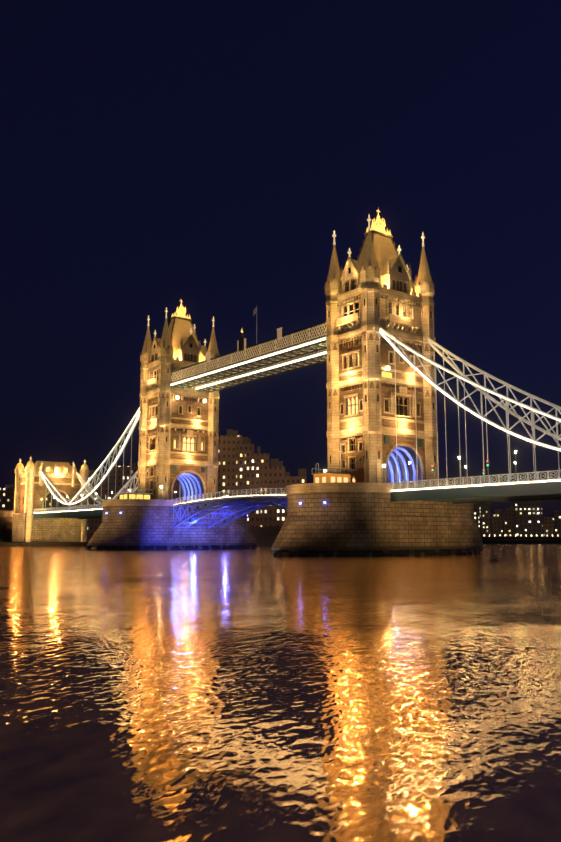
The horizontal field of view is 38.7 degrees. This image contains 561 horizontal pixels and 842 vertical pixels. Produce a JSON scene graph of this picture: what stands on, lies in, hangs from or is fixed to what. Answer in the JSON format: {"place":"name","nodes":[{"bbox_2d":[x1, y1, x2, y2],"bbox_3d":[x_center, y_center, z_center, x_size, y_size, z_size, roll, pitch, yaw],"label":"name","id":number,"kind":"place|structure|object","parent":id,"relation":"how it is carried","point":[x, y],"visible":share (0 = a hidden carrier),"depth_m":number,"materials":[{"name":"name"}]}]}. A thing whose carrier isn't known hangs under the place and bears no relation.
{"place":"outdoors","nodes":[
{"label":"outdoors","id":0,"kind":"place"},
{"bbox_2d":[0,544,560,841],"bbox_3d":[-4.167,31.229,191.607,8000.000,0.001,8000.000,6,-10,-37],"label":"river water","id":1,"kind":"structure","parent":0,"point":[260,694],"depth_m":18.04,"materials":[{"name":"brown liquid"}]},
{"bbox_2d":[85,499,257,549],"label":"pier","id":2,"kind":"structure","parent":1,"relation":"in","point":[136,524],"depth_m":210.48,"materials":[{"name":"stone"}]},
{"bbox_2d":[118,489,152,498],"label":"cabin","id":3,"kind":"object","parent":2,"relation":"on","point":[129,495],"visible":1,"depth_m":216.61,"materials":[{"name":"yellow paint"}]},
{"bbox_2d":[137,299,219,499],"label":"tower","id":4,"kind":"structure","parent":2,"relation":"on","point":[178,439],"depth_m":225.27,"materials":[{"name":"stone"}]},
{"bbox_2d":[271,482,482,556],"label":"pier","id":5,"kind":"structure","parent":1,"relation":"in","point":[346,519],"depth_m":145.28,"materials":[{"name":"stone"}]},
{"bbox_2d":[172,488,286,528],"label":"bascule span","id":6,"kind":"object","parent":5,"relation":"attached to","point":[244,501],"visible":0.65,"depth_m":202.61,"materials":[{"name":"metal"}]},
{"bbox_2d":[213,493,227,497],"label":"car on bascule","id":7,"kind":"object","parent":6,"relation":"on","point":[223,494],"visible":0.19,"depth_m":202.18,"materials":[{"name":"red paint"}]},
{"bbox_2d":[311,442,352,482],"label":"control cabin","id":8,"kind":"object","parent":5,"relation":"on","point":[325,477],"visible":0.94,"depth_m":150.15,"materials":[{"name":"brown paint"}]},
{"bbox_2d":[325,209,437,485],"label":"tower","id":9,"kind":"structure","parent":5,"relation":"on","point":[372,289],"depth_m":160.34,"materials":[{"name":"stone"}]},
{"bbox_2d":[171,307,326,391],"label":"walkways","id":10,"kind":"structure","parent":9,"relation":"attached to","point":[280,353],"depth_m":195.00,"materials":[{"name":"beige paint"}]},
{"bbox_2d":[176,365,391,402],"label":"floodlights","id":11,"kind":"object","parent":9,"relation":"attached to","point":[386,374],"visible":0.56,"depth_m":156.67,"materials":[{"name":"grey paint"}]},
{"bbox_2d":[0,539,560,545],"bbox_3d":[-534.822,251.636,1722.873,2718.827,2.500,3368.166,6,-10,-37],"label":"bank ground","id":12,"kind":"structure","parent":0,"point":[521,541],"depth_m":376.93,"materials":[{"name":"brown"}]},
{"bbox_2d":[0,457,88,541],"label":"abutment","id":13,"kind":"object","parent":12,"relation":"on","point":[18,523],"visible":0.81,"depth_m":296.94,"materials":[{"name":"stone"}]},
{"bbox_2d":[33,407,175,518],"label":"side span","id":14,"kind":"object","parent":13,"relation":"on","point":[96,512],"visible":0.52,"depth_m":261.12,"materials":[{"name":"metal"}]},
{"bbox_2d":[0,484,281,545],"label":"background buildings","id":15,"kind":"structure","parent":12,"relation":"on","point":[265,536],"depth_m":441.63,"materials":[{"name":"brown"}]},
{"bbox_2d":[87,429,306,540],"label":"tower hotel","id":16,"kind":"structure","parent":12,"relation":"on","point":[242,465],"depth_m":326.68,"materials":[{"name":"brown"}]},
{"bbox_2d":[474,500,560,538],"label":"background buildings","id":17,"kind":"structure","parent":12,"relation":"on","point":[528,520],"depth_m":611.73,"materials":[{"name":"brown"}]},
{"bbox_2d":[0,0,560,536],"label":"sky","id":18,"kind":"structure","parent":0,"point":[209,155],"materials":[{"name":"blue"}]},
{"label":"abutment","id":19,"kind":"object","parent":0,"visible":0},
{"bbox_2d":[379,328,560,503],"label":"side span","id":20,"kind":"object","parent":19,"relation":"on","point":[537,489],"visible":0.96,"depth_m":138.21,"materials":[{"name":"metal"}]}
]}

